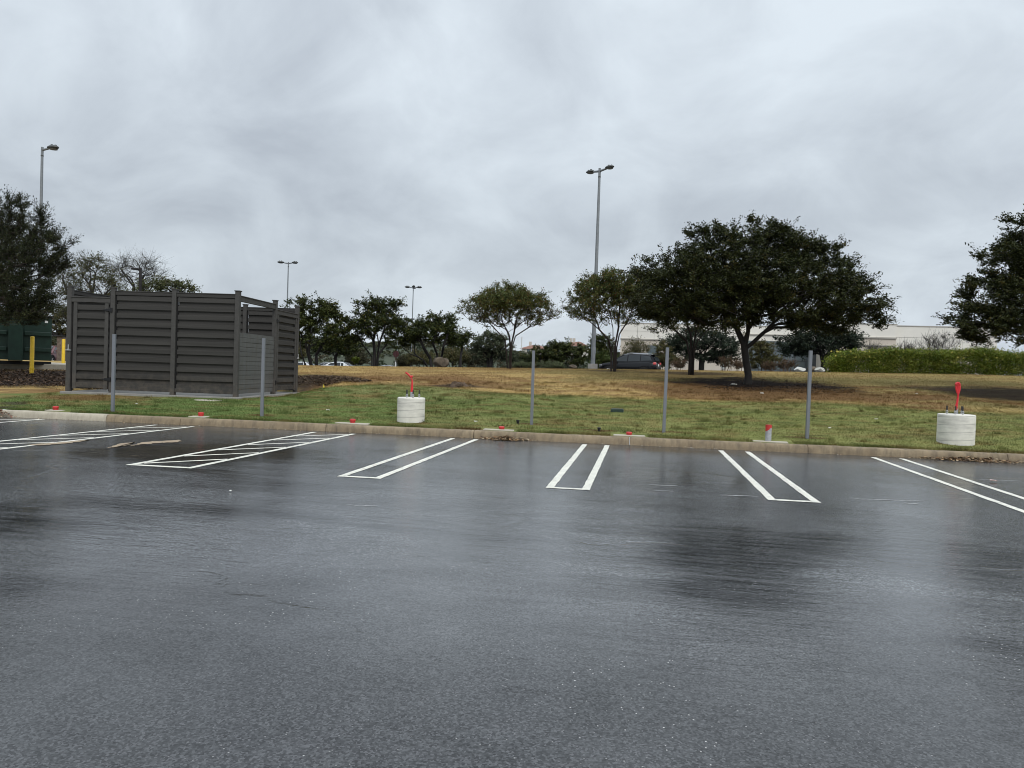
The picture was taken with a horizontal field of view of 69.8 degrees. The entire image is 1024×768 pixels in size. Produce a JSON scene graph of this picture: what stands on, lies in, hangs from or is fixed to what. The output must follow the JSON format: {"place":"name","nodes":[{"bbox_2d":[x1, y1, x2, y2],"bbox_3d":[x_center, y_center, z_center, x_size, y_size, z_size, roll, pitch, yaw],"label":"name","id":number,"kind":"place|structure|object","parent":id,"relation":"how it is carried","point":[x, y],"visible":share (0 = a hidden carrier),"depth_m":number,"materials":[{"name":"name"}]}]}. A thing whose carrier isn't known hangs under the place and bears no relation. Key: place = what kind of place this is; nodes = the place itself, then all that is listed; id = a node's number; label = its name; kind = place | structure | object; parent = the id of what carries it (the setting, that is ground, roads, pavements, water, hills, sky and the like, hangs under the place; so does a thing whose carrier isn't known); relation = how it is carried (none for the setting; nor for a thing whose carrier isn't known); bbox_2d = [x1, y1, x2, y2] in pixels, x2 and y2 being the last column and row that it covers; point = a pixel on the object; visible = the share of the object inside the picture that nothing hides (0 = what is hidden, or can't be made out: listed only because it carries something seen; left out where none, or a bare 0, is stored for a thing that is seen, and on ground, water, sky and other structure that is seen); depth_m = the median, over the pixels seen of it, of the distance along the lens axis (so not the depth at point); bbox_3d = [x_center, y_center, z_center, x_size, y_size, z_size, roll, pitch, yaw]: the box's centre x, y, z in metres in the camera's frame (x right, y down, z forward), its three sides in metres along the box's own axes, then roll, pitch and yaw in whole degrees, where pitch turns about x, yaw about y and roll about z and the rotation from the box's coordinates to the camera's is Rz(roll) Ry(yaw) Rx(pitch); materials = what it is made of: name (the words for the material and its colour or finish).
{"place":"outdoors","nodes":[
{"label":"outdoors","id":0,"kind":"place"},
{"bbox_2d":[55,344,588,368],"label":"hill","id":1,"kind":"structure","parent":0,"point":[388,359],"depth_m":386.58,"materials":[{"name":"plant"}]},
{"bbox_2d":[52,332,619,368],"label":"wood","id":2,"kind":"object","parent":1,"relation":"on","point":[390,353],"visible":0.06,"depth_m":403.69,"materials":[{"name":"green plant"}]},
{"bbox_2d":[520,342,543,353],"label":"hill house","id":3,"kind":"structure","parent":1,"relation":"on","point":[527,348],"depth_m":390.79,"materials":[{"name":"paint"}]},
{"bbox_2d":[570,338,587,356],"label":"hill house","id":4,"kind":"structure","parent":1,"relation":"on","point":[573,342],"depth_m":383.07,"materials":[{"name":"paint"}]},
{"bbox_2d":[0,417,1023,767],"bbox_3d":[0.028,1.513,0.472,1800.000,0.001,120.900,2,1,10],"label":"asphalt lot","id":5,"kind":"structure","parent":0,"point":[484,603],"depth_m":4.73,"materials":[{"name":"grey asphalt"}]},
{"bbox_2d":[31,440,86,444],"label":"washed sand","id":6,"kind":"structure","parent":5,"relation":"on","point":[58,442],"depth_m":12.53,"materials":[{"name":"beige sand"}]},
{"bbox_2d":[1,425,192,448],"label":"hatched aisle","id":7,"kind":"object","parent":5,"relation":"on","point":[84,434],"visible":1,"depth_m":13.80,"materials":[{"name":"white paint"}]},
{"bbox_2d":[136,440,179,444],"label":"washed sand","id":8,"kind":"structure","parent":5,"relation":"on","point":[151,442],"depth_m":13.20,"materials":[{"name":"beige sand"}]},
{"bbox_2d":[127,432,352,467],"bbox_3d":[-4.429,1.116,13.219,1.003,0.001,6.024,2,1,10],"label":"hatched aisle","id":9,"kind":"object","parent":5,"relation":"on","point":[222,460],"visible":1,"depth_m":12.11,"materials":[{"name":"white paint"}]},
{"bbox_2d":[339,438,477,478],"bbox_3d":[-1.544,1.219,12.842,0.619,0.001,6.036,2,1,10],"label":"parking line","id":10,"kind":"object","parent":5,"relation":"on","point":[393,471],"visible":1,"depth_m":11.63,"materials":[{"name":"white paint"}]},
{"bbox_2d":[38,418,932,458],"bbox_3d":[0.219,1.210,15.793,22.969,0.034,0.294,2,1,7],"label":"kerb debris","id":11,"kind":"object","parent":5,"relation":"on","point":[528,440],"visible":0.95,"depth_m":15.85,"materials":[{"name":"brown plant"}]},
{"bbox_2d":[480,435,537,440],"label":"leaf litter","id":12,"kind":"object","parent":5,"relation":"on","point":[507,438],"visible":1,"depth_m":15.85,"materials":[{"name":"brown plant"}]},
{"bbox_2d":[0,409,1023,462],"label":"kerb","id":13,"kind":"structure","parent":5,"relation":"on","point":[752,446],"depth_m":15.96,"materials":[{"name":"grey concrete"}]},
{"bbox_2d":[546,444,609,489],"bbox_3d":[1.245,1.319,12.478,0.581,0.001,6.062,2,1,10],"label":"parking line","id":14,"kind":"object","parent":5,"relation":"on","point":[564,469],"visible":1,"depth_m":11.27,"materials":[{"name":"white paint"}]},
{"bbox_2d":[718,450,820,502],"bbox_3d":[4.040,1.418,12.112,0.642,0.001,6.097,2,1,10],"label":"parking line","id":15,"kind":"object","parent":5,"relation":"on","point":[762,490],"visible":1,"depth_m":10.84,"materials":[{"name":"white paint"}]},
{"bbox_2d":[871,457,1023,512],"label":"parking line","id":16,"kind":"object","parent":5,"relation":"on","point":[990,499],"visible":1,"depth_m":11.23,"materials":[{"name":"white paint"}]},
{"bbox_2d":[909,456,1023,462],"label":"leaf litter","id":17,"kind":"object","parent":5,"relation":"on","point":[980,460],"visible":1,"depth_m":14.67,"materials":[{"name":"brown plant"}]},
{"bbox_2d":[0,359,1023,453],"bbox_3d":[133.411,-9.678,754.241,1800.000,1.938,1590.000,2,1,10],"label":"lawn","id":18,"kind":"structure","parent":0,"point":[1005,394],"depth_m":21.38,"materials":[{"name":"plant"}]},
{"bbox_2d":[0,362,65,369],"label":"dumpster pad","id":19,"kind":"object","parent":18,"relation":"on","point":[56,366],"visible":0.15,"depth_m":30.76,"materials":[{"name":"concrete"}]},
{"bbox_2d":[0,315,53,364],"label":"roll off container","id":20,"kind":"object","parent":19,"relation":"on","point":[14,344],"visible":0.88,"depth_m":30.30,"materials":[{"name":"green metal"}]},
{"bbox_2d":[61,339,64,362],"bbox_3d":[-21.569,-1.400,35.281,0.168,1.530,0.168,2,1,10],"label":"bollard","id":21,"kind":"object","parent":19,"relation":"on","point":[63,351],"visible":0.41,"depth_m":35.22,"materials":[{"name":"yellow plastic"}]},
{"bbox_2d":[38,144,58,315],"bbox_3d":[-28.920,-8.084,45.578,1.606,13.474,0.613,2,1,16],"label":"lamp pole","id":22,"kind":"object","parent":18,"relation":"on","point":[52,147],"visible":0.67,"depth_m":45.55,"materials":[{"name":"metal"}]},
{"bbox_2d":[0,368,107,389],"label":"mulch","id":23,"kind":"object","parent":18,"relation":"on","point":[15,375],"visible":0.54,"depth_m":25.95,"materials":[{"name":"brown plant"}]},
{"bbox_2d":[29,336,34,372],"bbox_3d":[-18.169,-1.032,27.778,0.168,1.552,0.168,2,1,10],"label":"bollard","id":24,"kind":"object","parent":23,"relation":"on","point":[32,344],"visible":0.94,"depth_m":27.72,"materials":[{"name":"yellow plastic"}]},
{"bbox_2d":[0,184,83,326],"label":"tree","id":25,"kind":"object","parent":23,"relation":"on","point":[27,251],"visible":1,"depth_m":25.40,"materials":[{"name":"green plant"}]},
{"bbox_2d":[51,346,56,360],"bbox_3d":[-33.312,-2.046,52.550,2.140,1.450,4.570,2,1,-10],"label":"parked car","id":26,"kind":"object","parent":18,"relation":"on","point":[54,353],"visible":0.12,"depth_m":51.87,"materials":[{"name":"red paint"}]},
{"bbox_2d":[45,406,63,411],"bbox_3d":[-11.095,0.596,17.799,0.558,0.124,0.440,2,1,7],"label":"capped pipe","id":27,"kind":"object","parent":18,"relation":"on","point":[55,408],"visible":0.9,"depth_m":17.71,"materials":[{"name":"plastic"}]},
{"bbox_2d":[43,302,66,345],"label":"olive tree","id":28,"kind":"object","parent":18,"relation":"on","point":[58,328],"visible":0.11,"depth_m":56.52,"materials":[{"name":"green plant"}]},
{"bbox_2d":[53,335,65,360],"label":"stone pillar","id":29,"kind":"structure","parent":18,"relation":"on","point":[59,348],"depth_m":45.31,"materials":[{"name":"stone"}]},
{"bbox_2d":[44,249,132,323],"bbox_3d":[-29.121,-5.142,49.945,7.613,8.004,4.731,2,1,10],"label":"thin tree","id":30,"kind":"object","parent":18,"relation":"on","point":[111,281],"visible":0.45,"depth_m":49.31,"materials":[{"name":"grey plant"}]},
{"bbox_2d":[111,334,115,411],"bbox_3d":[-9.604,-0.157,17.682,0.068,2.098,0.068,2,1,1],"label":"steel post","id":31,"kind":"object","parent":18,"relation":"on","point":[113,373],"visible":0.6,"depth_m":17.65,"materials":[{"name":"grey metal"}]},
{"bbox_2d":[131,267,141,290],"bbox_3d":[-28.021,-5.096,54.654,0.775,7.134,0.400,2,1,10],"label":"shoebox lamp","id":32,"kind":"object","parent":18,"relation":"on","point":[140,278],"visible":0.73,"depth_m":54.48,"materials":[{"name":"grey metal"}]},
{"bbox_2d":[102,243,174,290],"bbox_3d":[-33.158,-7.045,64.805,7.012,10.944,5.249,3,1,32],"label":"bare tree","id":33,"kind":"object","parent":18,"relation":"on","point":[125,266],"visible":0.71,"depth_m":64.38,"materials":[{"name":"grey plant"}]},
{"bbox_2d":[128,274,202,292],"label":"leafy tree","id":34,"kind":"object","parent":18,"relation":"on","point":[163,283],"visible":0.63,"depth_m":56.96,"materials":[{"name":"green plant"}]},
{"bbox_2d":[60,389,297,398],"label":"concrete slab","id":35,"kind":"structure","parent":18,"relation":"on","point":[166,394],"depth_m":21.54,"materials":[{"name":"grey concrete"}]},
{"bbox_2d":[65,286,299,396],"bbox_3d":[-10.213,-1.163,23.562,5.172,3.272,4.992,2,1,3],"label":"trash enclosure","id":36,"kind":"object","parent":35,"relation":"on","point":[174,341],"visible":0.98,"depth_m":21.20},
{"bbox_2d":[188,412,208,417],"bbox_3d":[-7.328,0.730,17.317,0.439,0.124,0.445,2,1,10],"label":"capped pipe","id":37,"kind":"object","parent":18,"relation":"on","point":[200,414],"visible":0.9,"depth_m":17.23,"materials":[{"name":"plastic"}]},
{"bbox_2d":[260,338,265,415],"bbox_3d":[-5.952,-0.040,17.521,0.069,2.114,0.068,2,1,2],"label":"steel post","id":38,"kind":"object","parent":18,"relation":"on","point":[262,378],"visible":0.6,"depth_m":17.49,"materials":[{"name":"grey metal"}]},
{"bbox_2d":[278,261,297,304],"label":"lamp pole","id":39,"kind":"object","parent":18,"relation":"on","point":[288,263],"visible":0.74,"depth_m":87.79,"materials":[{"name":"metal"}]},
{"bbox_2d":[298,344,306,363],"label":"scrub bush","id":40,"kind":"object","parent":18,"relation":"on","point":[304,353],"visible":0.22,"depth_m":66.08,"materials":[{"name":"green plant"}]},
{"bbox_2d":[280,291,363,365],"bbox_3d":[-12.208,-3.354,47.155,5.632,5.329,4.145,3,1,39],"label":"bushy tree","id":41,"kind":"object","parent":18,"relation":"on","point":[333,332],"visible":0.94,"depth_m":46.40,"materials":[{"name":"green plant"}]},
{"bbox_2d":[298,374,370,385],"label":"mulch","id":42,"kind":"object","parent":18,"relation":"on","point":[332,378],"visible":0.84,"depth_m":27.76,"materials":[{"name":"brown plant"}]},
{"bbox_2d":[321,362,352,365],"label":"parked car","id":43,"kind":"object","parent":18,"relation":"on","point":[338,364],"visible":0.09,"depth_m":79.78,"materials":[{"name":"white paint"}]},
{"bbox_2d":[310,333,368,365],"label":"bushy tree","id":44,"kind":"object","parent":18,"relation":"on","point":[339,350],"visible":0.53,"depth_m":54.69,"materials":[{"name":"green plant"}]},
{"bbox_2d":[335,419,369,424],"bbox_3d":[-3.603,0.863,16.843,0.806,0.124,0.440,2,1,13],"label":"capped pipe","id":45,"kind":"object","parent":18,"relation":"on","point":[352,421],"visible":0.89,"depth_m":16.74,"materials":[{"name":"plastic"}]},
{"bbox_2d":[351,356,360,365],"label":"bush","id":46,"kind":"object","parent":18,"relation":"on","point":[355,359],"visible":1,"depth_m":49.53,"materials":[{"name":"green plant"}]},
{"bbox_2d":[345,350,370,365],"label":"scrub bush","id":47,"kind":"object","parent":18,"relation":"on","point":[361,355],"visible":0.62,"depth_m":62.84,"materials":[{"name":"green plant"}]},
{"bbox_2d":[347,289,407,365],"bbox_3d":[-8.749,-3.391,47.318,4.456,5.536,3.455,2,1,10],"label":"bushy tree","id":48,"kind":"object","parent":18,"relation":"on","point":[380,319],"visible":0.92,"depth_m":46.83,"materials":[{"name":"green plant"}]},
{"bbox_2d":[395,354,414,366],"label":"scrub bush","id":49,"kind":"object","parent":18,"relation":"on","point":[399,360],"visible":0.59,"depth_m":76.69,"materials":[{"name":"green plant"}]},
{"bbox_2d":[397,372,424,422],"bbox_3d":[-2.376,0.482,17.310,0.651,1.534,0.651,2,1,10],"label":"concrete pole base","id":50,"kind":"object","parent":18,"relation":"on","point":[411,409],"visible":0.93,"depth_m":17.05,"materials":[{"name":"concrete"}]},
{"bbox_2d":[405,285,421,366],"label":"lamp pole","id":51,"kind":"object","parent":18,"relation":"on","point":[413,287],"visible":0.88,"depth_m":106.95,"materials":[{"name":"metal"}]},
{"bbox_2d":[403,349,439,366],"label":"scrub bush","id":52,"kind":"object","parent":18,"relation":"on","point":[414,359],"visible":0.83,"depth_m":72.26,"materials":[{"name":"green plant"}]},
{"bbox_2d":[388,309,462,366],"bbox_3d":[-5.427,-2.680,46.614,4.961,4.242,3.411,2,1,10],"label":"bushy tree","id":53,"kind":"object","parent":18,"relation":"on","point":[416,331],"visible":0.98,"depth_m":46.33,"materials":[{"name":"green plant"}]},
{"bbox_2d":[433,357,448,366],"bbox_3d":[-4.282,-1.297,44.437,0.981,0.636,0.751,2,1,10],"label":"boulder","id":54,"kind":"object","parent":18,"relation":"on","point":[440,362],"visible":0.96,"depth_m":44.16,"materials":[{"name":"stone"}]},
{"bbox_2d":[435,346,471,366],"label":"scrub bush","id":55,"kind":"object","parent":18,"relation":"on","point":[451,355],"visible":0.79,"depth_m":65.42,"materials":[{"name":"green plant"}]},
{"bbox_2d":[443,381,473,387],"bbox_3d":[-1.860,0.035,25.444,1.084,0.272,0.668,2,1,10],"label":"dirt patch","id":56,"kind":"object","parent":18,"relation":"on","point":[455,384],"visible":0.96,"depth_m":25.29,"materials":[{"name":"brown soil"}]},
{"bbox_2d":[446,326,477,366],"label":"bushy tree","id":57,"kind":"object","parent":18,"relation":"on","point":[467,335],"visible":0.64,"depth_m":51.26,"materials":[{"name":"green plant"}]},
{"bbox_2d":[465,350,489,367],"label":"scrub bush","id":58,"kind":"object","parent":18,"relation":"on","point":[477,362],"visible":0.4,"depth_m":67.13,"materials":[{"name":"green plant"}]},
{"bbox_2d":[468,327,516,367],"bbox_3d":[-1.674,-2.891,63.193,4.170,4.287,3.754,2,1,-12],"label":"scrub oak","id":59,"kind":"object","parent":18,"relation":"on","point":[492,343],"visible":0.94,"depth_m":62.82,"materials":[{"name":"green plant"}]},
{"bbox_2d":[483,426,513,430],"bbox_3d":[-0.278,0.994,16.430,0.682,0.100,0.440,2,1,8],"label":"capped pipe","id":60,"kind":"object","parent":18,"relation":"on","point":[501,428],"visible":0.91,"depth_m":16.27,"materials":[{"name":"plastic"}]},
{"bbox_2d":[452,279,563,368],"bbox_3d":[-0.198,-3.004,36.146,5.705,4.683,4.576,2,1,10],"label":"crape myrtle","id":61,"kind":"object","parent":18,"relation":"on","point":[518,298],"visible":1,"depth_m":35.43,"materials":[{"name":"green plant"}]},
{"bbox_2d":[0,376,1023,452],"bbox_3d":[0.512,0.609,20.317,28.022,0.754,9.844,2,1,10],"label":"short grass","id":62,"kind":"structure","parent":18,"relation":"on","point":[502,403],"depth_m":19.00,"materials":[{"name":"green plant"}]},
{"bbox_2d":[508,359,531,367],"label":"clipped shrub","id":63,"kind":"object","parent":18,"relation":"on","point":[521,364],"visible":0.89,"depth_m":46.42,"materials":[{"name":"green plant"}]},
{"bbox_2d":[502,350,539,363],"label":"evergreen shrub","id":64,"kind":"object","parent":18,"relation":"on","point":[515,357],"visible":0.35,"depth_m":60.61,"materials":[{"name":"green plant"}]},
{"bbox_2d":[530,350,534,424],"bbox_3d":[0.477,0.226,17.130,0.068,2.023,0.068,2,1,3],"label":"steel post","id":65,"kind":"object","parent":18,"relation":"on","point":[532,387],"visible":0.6,"depth_m":17.09,"materials":[{"name":"grey metal"}]},
{"bbox_2d":[519,339,559,364],"bbox_3d":[2.222,-2.073,55.405,3.518,2.906,2.417,2,1,10],"label":"evergreen shrub","id":66,"kind":"object","parent":18,"relation":"on","point":[539,356],"visible":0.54,"depth_m":55.26,"materials":[{"name":"green plant"}]},
{"bbox_2d":[535,360,564,368],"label":"clipped shrub","id":67,"kind":"object","parent":18,"relation":"on","point":[555,364],"visible":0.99,"depth_m":46.06,"materials":[{"name":"green plant"}]},
{"bbox_2d":[543,337,601,368],"bbox_3d":[4.281,-2.029,54.038,4.026,3.025,2.994,2,1,-20],"label":"evergreen shrub","id":68,"kind":"object","parent":18,"relation":"on","point":[566,349],"visible":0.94,"depth_m":53.64,"materials":[{"name":"green plant"}]},
{"bbox_2d":[586,348,612,368],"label":"green shrub","id":69,"kind":"object","parent":18,"relation":"on","point":[603,357],"visible":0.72,"depth_m":59.20,"materials":[{"name":"green plant"}]},
{"bbox_2d":[586,164,613,368],"bbox_3d":[5.246,-7.207,45.692,2.246,12.550,0.746,3,1,39],"label":"lamp pole","id":70,"kind":"object","parent":18,"relation":"on","point":[592,365],"visible":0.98,"depth_m":45.59,"materials":[{"name":"metal"}]},
{"bbox_2d":[585,333,620,360],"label":"bushy tree","id":71,"kind":"object","parent":18,"relation":"on","point":[600,341],"visible":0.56,"depth_m":65.00,"materials":[{"name":"green plant"}]},
{"bbox_2d":[557,264,651,371],"bbox_3d":[4.418,-3.059,34.252,4.674,5.143,3.963,2,1,10],"label":"crape myrtle","id":72,"kind":"object","parent":18,"relation":"on","point":[596,287],"visible":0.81,"depth_m":33.82,"materials":[{"name":"green plant"}]},
{"bbox_2d":[613,432,644,436],"bbox_3d":[2.564,1.095,16.073,0.682,0.100,0.440,2,1,7],"label":"capped pipe","id":73,"kind":"object","parent":18,"relation":"on","point":[628,433],"visible":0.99,"depth_m":15.93,"materials":[{"name":"concrete"}]},
{"bbox_2d":[599,353,660,369],"bbox_3d":[9.041,-1.505,56.267,4.545,1.753,2.140,2,1,24],"label":"parked suv","id":74,"kind":"object","parent":18,"relation":"on","point":[637,361],"visible":0.61,"depth_m":55.32,"materials":[{"name":"black paint"}]},
{"bbox_2d":[619,335,650,354],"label":"feathery shrub","id":75,"kind":"object","parent":18,"relation":"on","point":[635,347],"visible":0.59,"depth_m":70.47,"materials":[{"name":"green plant"}]},
{"bbox_2d":[662,347,668,432],"bbox_3d":[3.433,0.263,16.432,0.069,2.171,0.068,2,1,6],"label":"steel post","id":76,"kind":"object","parent":18,"relation":"on","point":[665,390],"visible":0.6,"depth_m":16.40,"materials":[{"name":"grey metal"}]},
{"bbox_2d":[650,336,681,369],"bbox_3d":[13.380,-2.304,64.609,3.067,3.758,2.325,2,1,24],"label":"feathery shrub","id":77,"kind":"object","parent":18,"relation":"on","point":[661,346],"visible":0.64,"depth_m":64.33,"materials":[{"name":"green plant"}]},
{"bbox_2d":[669,356,686,369],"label":"red shrub","id":78,"kind":"object","parent":18,"relation":"on","point":[677,364],"visible":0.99,"depth_m":58.37,"materials":[{"name":"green plant"}]},
{"bbox_2d":[640,300,728,374],"bbox_3d":[7.618,-2.365,32.374,4.216,4.115,3.505,2,1,-12],"label":"crape myrtle","id":79,"kind":"object","parent":18,"relation":"on","point":[691,353],"visible":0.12,"depth_m":32.35,"materials":[{"name":"green plant"}]},
{"bbox_2d":[654,325,741,369],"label":"rounded oak","id":80,"kind":"object","parent":18,"relation":"on","point":[676,341],"visible":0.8,"depth_m":65.30,"materials":[{"name":"green plant"}]},
{"bbox_2d":[718,356,733,370],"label":"red shrub","id":81,"kind":"object","parent":18,"relation":"on","point":[724,362],"visible":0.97,"depth_m":57.76,"materials":[{"name":"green plant"}]},
{"bbox_2d":[733,358,742,370],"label":"red shrub","id":82,"kind":"object","parent":18,"relation":"on","point":[737,364],"visible":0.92,"depth_m":57.61,"materials":[{"name":"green plant"}]},
{"bbox_2d":[671,377,851,393],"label":"bare earth litter","id":83,"kind":"object","parent":18,"relation":"on","point":[776,389],"visible":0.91,"depth_m":26.79,"materials":[{"name":"brown soil"}]},
{"bbox_2d":[620,210,903,384],"bbox_3d":[9.353,-3.299,27.950,10.571,6.942,6.800,2,1,10],"label":"live oak","id":84,"kind":"object","parent":18,"relation":"on","point":[725,284],"visible":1,"depth_m":26.99,"materials":[{"name":"green plant"}]},
{"bbox_2d":[749,338,782,370],"bbox_3d":[20.317,-1.908,59.200,2.752,3.617,3.014,1,1,-35],"label":"feathery shrub","id":85,"kind":"object","parent":18,"relation":"on","point":[760,348],"visible":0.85,"depth_m":59.05,"materials":[{"name":"green plant"}]},
{"bbox_2d":[760,359,778,370],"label":"red shrub","id":86,"kind":"object","parent":18,"relation":"on","point":[768,364],"visible":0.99,"depth_m":57.22,"materials":[{"name":"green plant"}]},
{"bbox_2d":[753,425,787,443],"bbox_3d":[5.514,1.061,15.705,0.720,0.378,0.440,2,1,15],"label":"capped pipe","id":87,"kind":"object","parent":18,"relation":"on","point":[768,430],"visible":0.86,"depth_m":15.62,"materials":[{"name":"plastic"}]},
{"bbox_2d":[777,357,800,371],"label":"red shrub","id":88,"kind":"object","parent":18,"relation":"on","point":[785,364],"visible":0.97,"depth_m":57.04,"materials":[{"name":"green plant"}]},
{"bbox_2d":[620,322,996,374],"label":"office building","id":89,"kind":"structure","parent":18,"relation":"on","point":[891,335],"depth_m":98.25,"materials":[{"name":"white concrete"}]},
{"bbox_2d":[648,345,658,354],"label":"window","id":90,"kind":"structure","parent":89,"relation":"in","point":[652,350],"depth_m":100.05,"materials":[{"name":"grey glass"}]},
{"bbox_2d":[805,350,812,444],"bbox_3d":[6.492,0.360,16.062,0.069,2.194,0.068,2,1,2],"label":"steel post","id":91,"kind":"object","parent":18,"relation":"on","point":[808,403],"visible":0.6,"depth_m":16.03,"materials":[{"name":"grey metal"}]},
{"bbox_2d":[773,325,869,370],"bbox_3d":[26.239,-2.904,62.158,7.871,6.114,6.978,2,1,10],"label":"rounded oak","id":92,"kind":"object","parent":18,"relation":"on","point":[798,344],"visible":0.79,"depth_m":61.46,"materials":[{"name":"green plant"}]},
{"bbox_2d":[862,338,885,350],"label":"bare shrub","id":93,"kind":"object","parent":18,"relation":"on","point":[873,345],"visible":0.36,"depth_m":46.58,"materials":[{"name":"grey plant"}]},
{"bbox_2d":[897,339,918,363],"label":"bare shrub","id":94,"kind":"object","parent":18,"relation":"on","point":[907,346],"visible":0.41,"depth_m":46.28,"materials":[{"name":"grey plant"}]},
{"bbox_2d":[821,343,1023,375],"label":"flowering hedge","id":95,"kind":"object","parent":18,"relation":"on","point":[981,360],"visible":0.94,"depth_m":36.37,"materials":[{"name":"green plant"}]},
{"bbox_2d":[914,329,961,350],"bbox_3d":[26.573,-1.669,46.113,2.783,4.058,2.778,2,1,10],"label":"bare shrub","id":96,"kind":"object","parent":18,"relation":"on","point":[936,341],"visible":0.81,"depth_m":45.80,"materials":[{"name":"grey plant"}]},
{"bbox_2d":[936,382,975,445],"bbox_3d":[9.641,0.813,15.926,0.726,1.722,0.726,2,1,10],"label":"concrete pole base","id":97,"kind":"object","parent":18,"relation":"on","point":[956,428],"visible":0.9,"depth_m":15.66,"materials":[{"name":"concrete"}]},
{"bbox_2d":[931,204,1023,348],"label":"live oak","id":98,"kind":"object","parent":18,"relation":"on","point":[1000,319],"visible":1,"depth_m":24.62,"materials":[{"name":"green plant"}]},
{"bbox_2d":[0,365,1023,415],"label":"dry grass","id":99,"kind":"structure","parent":0,"point":[554,370],"depth_m":28.69,"materials":[{"name":"brown plant"}]},
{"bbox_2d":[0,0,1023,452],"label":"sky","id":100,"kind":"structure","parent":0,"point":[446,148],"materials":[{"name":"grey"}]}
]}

